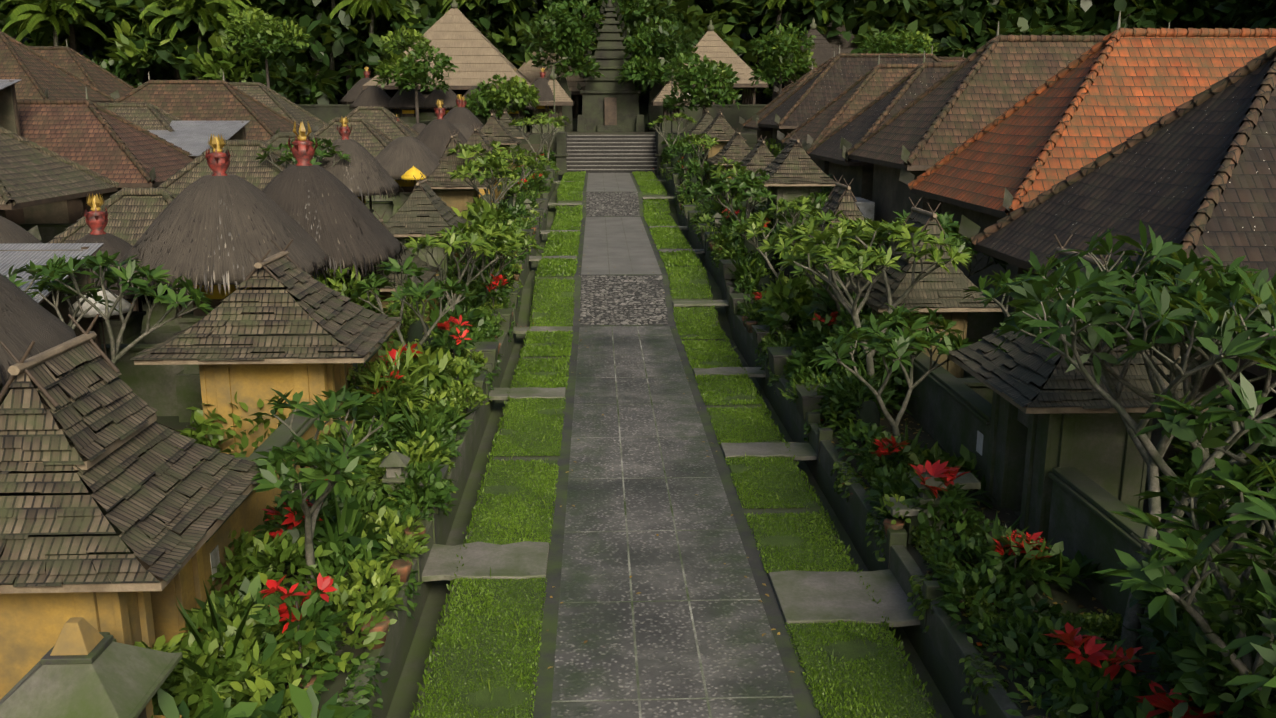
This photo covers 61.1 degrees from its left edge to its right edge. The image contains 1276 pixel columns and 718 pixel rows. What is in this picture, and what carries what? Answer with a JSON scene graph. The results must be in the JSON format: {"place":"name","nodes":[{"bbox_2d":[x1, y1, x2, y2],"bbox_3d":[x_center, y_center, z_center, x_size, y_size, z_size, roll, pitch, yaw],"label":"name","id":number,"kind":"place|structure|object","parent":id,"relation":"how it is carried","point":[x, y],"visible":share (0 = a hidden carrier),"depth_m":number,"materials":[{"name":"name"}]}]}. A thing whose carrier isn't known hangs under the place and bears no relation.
{"place":"outdoors","nodes":[
{"label":"outdoors","id":0,"kind":"place"},
{"bbox_2d":[22,22,1255,717],"bbox_3d":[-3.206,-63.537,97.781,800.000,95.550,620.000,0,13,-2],"label":"ground","id":1,"kind":"structure","parent":0,"point":[400,688],"depth_m":22.13,"materials":[{"name":"soil"}]},
{"bbox_2d":[28,225,41,239],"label":"roof","id":2,"kind":"structure","parent":1,"relation":"on","point":[34,231],"depth_m":36.21,"materials":[{"name":"brown tile"}]},
{"bbox_2d":[0,126,118,217],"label":"roof","id":3,"kind":"structure","parent":1,"relation":"on","point":[33,173],"depth_m":41.33,"materials":[{"name":"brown wood"}]},
{"bbox_2d":[0,30,119,102],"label":"house","id":4,"kind":"structure","parent":1,"relation":"on","point":[40,76],"depth_m":68.09,"materials":[{"name":"brown tile"}]},
{"bbox_2d":[28,39,134,100],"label":"house","id":5,"kind":"structure","parent":1,"relation":"on","point":[80,66],"depth_m":78.90,"materials":[{"name":"brown tile"}]},
{"bbox_2d":[0,617,182,717],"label":"niche shrine","id":6,"kind":"object","parent":1,"relation":"on","point":[82,668],"visible":1,"depth_m":10.21,"materials":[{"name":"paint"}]},
{"bbox_2d":[5,87,195,223],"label":"house","id":7,"kind":"structure","parent":1,"relation":"on","point":[101,140],"depth_m":48.12,"materials":[{"name":"red tile"}]},
{"bbox_2d":[48,187,181,343],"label":"house","id":8,"kind":"structure","parent":1,"relation":"on","point":[133,214],"depth_m":34.79,"materials":[{"name":"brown wood"}]},
{"bbox_2d":[0,79,249,391],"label":"iron shed roofs","id":9,"kind":"object","parent":1,"relation":"on","point":[191,137],"visible":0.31,"depth_m":25.29,"materials":[{"name":"grey metal"}]},
{"bbox_2d":[0,314,266,699],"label":"gate","id":10,"kind":"structure","parent":1,"relation":"on","point":[95,536],"depth_m":12.36,"materials":[{"name":"paint"}]},
{"bbox_2d":[96,102,181,131],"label":"roof","id":11,"kind":"structure","parent":1,"relation":"on","point":[147,116],"depth_m":58.31,"materials":[{"name":"brown tile"}]},
{"bbox_2d":[112,72,318,141],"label":"house","id":12,"kind":"structure","parent":1,"relation":"on","point":[203,100],"depth_m":66.67,"materials":[{"name":"brown tile"}]},
{"bbox_2d":[157,139,293,194],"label":"house","id":13,"kind":"structure","parent":1,"relation":"on","point":[245,165],"depth_m":43.56,"materials":[{"name":"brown wood"}]},
{"bbox_2d":[0,94,491,421],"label":"family shrines","id":14,"kind":"object","parent":1,"relation":"on","point":[18,339],"visible":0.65,"depth_m":26.90,"materials":[{"name":"plant"}]},
{"bbox_2d":[129,239,402,456],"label":"gate","id":15,"kind":"structure","parent":1,"relation":"on","point":[286,347],"depth_m":21.41,"materials":[{"name":"paint"}]},
{"bbox_2d":[17,149,522,641],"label":"compound walls","id":16,"kind":"structure","parent":1,"relation":"on","point":[153,386],"depth_m":26.93,"materials":[{"name":"paint"}]},
{"bbox_2d":[228,82,326,129],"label":"roof","id":17,"kind":"structure","parent":1,"relation":"on","point":[274,100],"depth_m":76.17,"materials":[{"name":"brown tile"}]},
{"bbox_2d":[0,78,556,393],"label":"thatch fibres","id":18,"kind":"object","parent":1,"relation":"on","point":[207,284],"visible":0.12,"depth_m":27.66,"materials":[{"name":"plant"}]},
{"bbox_2d":[265,132,326,158],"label":"roof","id":19,"kind":"structure","parent":1,"relation":"on","point":[277,140],"depth_m":53.81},
{"bbox_2d":[314,117,392,200],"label":"house","id":20,"kind":"structure","parent":1,"relation":"on","point":[374,140],"depth_m":62.99,"materials":[{"name":"brown tile"}]},
{"bbox_2d":[164,170,581,717],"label":"grass strip","id":21,"kind":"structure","parent":1,"relation":"on","point":[528,559],"depth_m":18.15,"materials":[{"name":"plant"}]},
{"bbox_2d":[69,93,687,354],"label":"ceremonial umbrellas","id":22,"kind":"object","parent":1,"relation":"on","point":[407,175],"visible":0.25,"depth_m":24.47,"materials":[{"name":"yellow fabric"}]},
{"bbox_2d":[343,106,419,179],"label":"house","id":23,"kind":"structure","parent":1,"relation":"on","point":[383,119],"depth_m":71.74,"materials":[{"name":"brown tile"}]},
{"bbox_2d":[330,211,438,351],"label":"gate","id":24,"kind":"structure","parent":1,"relation":"on","point":[426,277],"depth_m":30.32,"materials":[{"name":"paint"}]},
{"bbox_2d":[385,173,471,298],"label":"gate","id":25,"kind":"structure","parent":1,"relation":"on","point":[413,217],"depth_m":38.36,"materials":[{"name":"paint"}]},
{"bbox_2d":[362,0,531,127],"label":"pavilion","id":26,"kind":"structure","parent":1,"relation":"on","point":[463,42],"depth_m":92.76,"materials":[{"name":"stone"}]},
{"bbox_2d":[341,66,565,132],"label":"temple shrines","id":27,"kind":"object","parent":1,"relation":"on","point":[369,95],"visible":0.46,"depth_m":87.82,"materials":[{"name":"stone"}]},
{"bbox_2d":[415,129,491,219],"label":"gate","id":28,"kind":"structure","parent":1,"relation":"on","point":[457,193],"depth_m":47.68,"materials":[{"name":"paint"}]},
{"bbox_2d":[466,123,509,210],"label":"gate","id":29,"kind":"structure","parent":1,"relation":"on","point":[475,138],"depth_m":56.94,"materials":[{"name":"paint"}]},
{"bbox_2d":[479,110,521,178],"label":"gate","id":30,"kind":"structure","parent":1,"relation":"on","point":[505,138],"depth_m":65.82,"materials":[{"name":"paint"}]},
{"bbox_2d":[495,108,528,153],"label":"gate","id":31,"kind":"structure","parent":1,"relation":"on","point":[513,130],"depth_m":74.92,"materials":[{"name":"tile"}]},
{"bbox_2d":[296,0,766,131],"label":"temple gate","id":32,"kind":"structure","parent":1,"relation":"on","point":[610,103],"depth_m":96.02,"materials":[{"name":"stone"}]},
{"bbox_2d":[518,31,585,129],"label":"pavilion","id":33,"kind":"structure","parent":1,"relation":"on","point":[529,71],"depth_m":103.03,"materials":[{"name":"stone"}]},
{"bbox_2d":[536,67,573,132],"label":"shrine","id":34,"kind":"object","parent":1,"relation":"on","point":[561,92],"depth_m":92.07,"materials":[{"name":"wood"}]},
{"bbox_2d":[210,157,983,580],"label":"flowers","id":35,"kind":"object","parent":1,"relation":"on","point":[394,463],"visible":0.35,"depth_m":19.01,"materials":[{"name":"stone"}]},
{"bbox_2d":[553,57,672,133],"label":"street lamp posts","id":36,"kind":"object","parent":1,"relation":"on","point":[566,58],"visible":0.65,"depth_m":86.94,"materials":[{"name":"metal"}]},
{"bbox_2d":[406,164,829,513],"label":"shrubs","id":37,"kind":"object","parent":1,"relation":"on","point":[805,402],"visible":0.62,"depth_m":32.28,"materials":[{"name":"green plant"}]},
{"bbox_2d":[0,0,1275,717],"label":"vegetation leaves","id":38,"kind":"object","parent":1,"relation":"on","point":[248,636],"visible":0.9,"depth_m":21.04,"materials":[{"name":"green plant"}]},
{"bbox_2d":[520,131,756,175],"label":"stairs","id":39,"kind":"structure","parent":1,"relation":"on","point":[609,153],"depth_m":85.01,"materials":[{"name":"stone"}]},
{"bbox_2d":[8,0,1274,122],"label":"forest tree trunks","id":40,"kind":"object","parent":1,"relation":"on","point":[575,99],"visible":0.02,"depth_m":107.34,"materials":[{"name":"brown plant"}]},
{"bbox_2d":[9,114,1275,717],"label":"frangipani trees","id":41,"kind":"object","parent":1,"relation":"on","point":[1197,372],"visible":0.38,"depth_m":14.50,"materials":[{"name":"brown plant"}]},
{"bbox_2d":[292,204,1048,717],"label":"flowers","id":42,"kind":"object","parent":1,"relation":"on","point":[402,568],"visible":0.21,"depth_m":16.51,"materials":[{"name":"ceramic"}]},
{"bbox_2d":[651,75,690,132],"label":"shrine","id":43,"kind":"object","parent":1,"relation":"on","point":[660,96],"depth_m":92.82,"materials":[{"name":"wood"}]},
{"bbox_2d":[686,108,713,151],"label":"gate","id":44,"kind":"structure","parent":1,"relation":"on","point":[704,122],"depth_m":79.60,"materials":[{"name":"tile"}]},
{"bbox_2d":[662,20,767,103],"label":"pavilion","id":45,"kind":"structure","parent":1,"relation":"on","point":[712,45],"depth_m":99.16,"materials":[{"name":"stone"}]},
{"bbox_2d":[700,109,746,178],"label":"gate","id":46,"kind":"structure","parent":1,"relation":"on","point":[721,129],"depth_m":71.11,"materials":[{"name":"paint"}]},
{"bbox_2d":[707,127,751,183],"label":"gate","id":47,"kind":"structure","parent":1,"relation":"on","point":[736,147],"depth_m":62.25,"materials":[{"name":"paint"}]},
{"bbox_2d":[729,135,774,206],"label":"gate","id":48,"kind":"structure","parent":1,"relation":"on","point":[760,155],"depth_m":53.33,"materials":[{"name":"paint"}]},
{"bbox_2d":[739,62,818,148],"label":"house","id":49,"kind":"structure","parent":1,"relation":"on","point":[751,124],"depth_m":79.36,"materials":[{"name":"brown tile"}]},
{"bbox_2d":[778,17,838,86],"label":"dark pavilion","id":50,"kind":"structure","parent":1,"relation":"on","point":[824,48],"depth_m":102.80,"materials":[{"name":"wood"}]},
{"bbox_2d":[754,133,874,236],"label":"gate","id":51,"kind":"structure","parent":1,"relation":"on","point":[794,173],"depth_m":44.19,"materials":[{"name":"paint"}]},
{"bbox_2d":[367,149,1274,717],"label":"shrub","id":52,"kind":"object","parent":1,"relation":"on","point":[869,411],"visible":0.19,"depth_m":28.93,"materials":[{"name":"green plant"}]},
{"bbox_2d":[790,175,867,278],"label":"gate","id":53,"kind":"structure","parent":1,"relation":"on","point":[845,204],"depth_m":35.53,"materials":[{"name":"paint"}]},
{"bbox_2d":[798,11,868,76],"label":"dark pavilion","id":54,"kind":"structure","parent":1,"relation":"on","point":[836,41],"depth_m":106.22,"materials":[{"name":"stone"}]},
{"bbox_2d":[752,45,942,155],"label":"house","id":55,"kind":"structure","parent":1,"relation":"on","point":[828,82],"depth_m":68.77,"materials":[{"name":"tile"}]},
{"bbox_2d":[776,54,919,191],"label":"house","id":56,"kind":"structure","parent":1,"relation":"on","point":[852,99],"depth_m":60.10,"materials":[{"name":"brown tile"}]},
{"bbox_2d":[774,51,965,94],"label":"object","id":57,"kind":"structure","parent":1,"relation":"on","point":[943,59],"depth_m":96.20,"materials":[{"name":"red tile"}]},
{"bbox_2d":[802,51,960,200],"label":"house","id":58,"kind":"structure","parent":1,"relation":"on","point":[871,116],"depth_m":51.40,"materials":[{"name":"tile"}]},
{"bbox_2d":[639,168,1169,717],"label":"grass strip","id":59,"kind":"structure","parent":1,"relation":"on","point":[811,596],"depth_m":17.50,"materials":[{"name":"plant"}]},
{"bbox_2d":[842,197,1005,399],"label":"gate","id":60,"kind":"structure","parent":1,"relation":"on","point":[945,298],"depth_m":26.47,"materials":[{"name":"paint"}]},
{"bbox_2d":[883,472,980,543],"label":"stone bench posts","id":61,"kind":"object","parent":1,"relation":"on","point":[970,480],"visible":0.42,"depth_m":18.20,"materials":[{"name":"stone"}]},
{"bbox_2d":[697,151,1275,655],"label":"compound walls","id":62,"kind":"structure","parent":1,"relation":"on","point":[949,411],"depth_m":17.62,"materials":[{"name":"paint"}]},
{"bbox_2d":[840,21,1169,224],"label":"house","id":63,"kind":"structure","parent":1,"relation":"on","point":[987,83],"depth_m":41.78,"materials":[{"name":"brown tile"}]},
{"bbox_2d":[947,234,1218,541],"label":"gate","id":64,"kind":"structure","parent":1,"relation":"on","point":[1047,416],"depth_m":17.97,"materials":[{"name":"paint"}]},
{"bbox_2d":[899,11,1275,320],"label":"house","id":65,"kind":"structure","parent":1,"relation":"on","point":[1116,87],"depth_m":32.89,"materials":[{"name":"orange tile"}]},
{"bbox_2d":[958,45,1275,501],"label":"house","id":66,"kind":"structure","parent":1,"relation":"on","point":[1196,172],"depth_m":23.38,"materials":[{"name":"tile"}]},
{"bbox_2d":[1219,302,1275,537],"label":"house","id":67,"kind":"structure","parent":1,"relation":"on","point":[1253,369],"depth_m":17.35,"materials":[{"name":"tile"}]},
{"bbox_2d":[530,173,820,717],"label":"path","id":68,"kind":"structure","parent":0,"point":[685,629],"depth_m":19.41,"materials":[{"name":"grey stone"}]},
{"bbox_2d":[580,192,667,324],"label":"pebbles","id":69,"kind":"object","parent":68,"relation":"on","point":[625,293],"visible":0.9,"depth_m":40.83,"materials":[{"name":"stone"}]},
{"bbox_2d":[216,180,1142,715],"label":"leaf litter","id":70,"kind":"object","parent":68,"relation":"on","point":[764,584],"visible":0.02,"depth_m":17.13,"materials":[{"name":"brown plant"}]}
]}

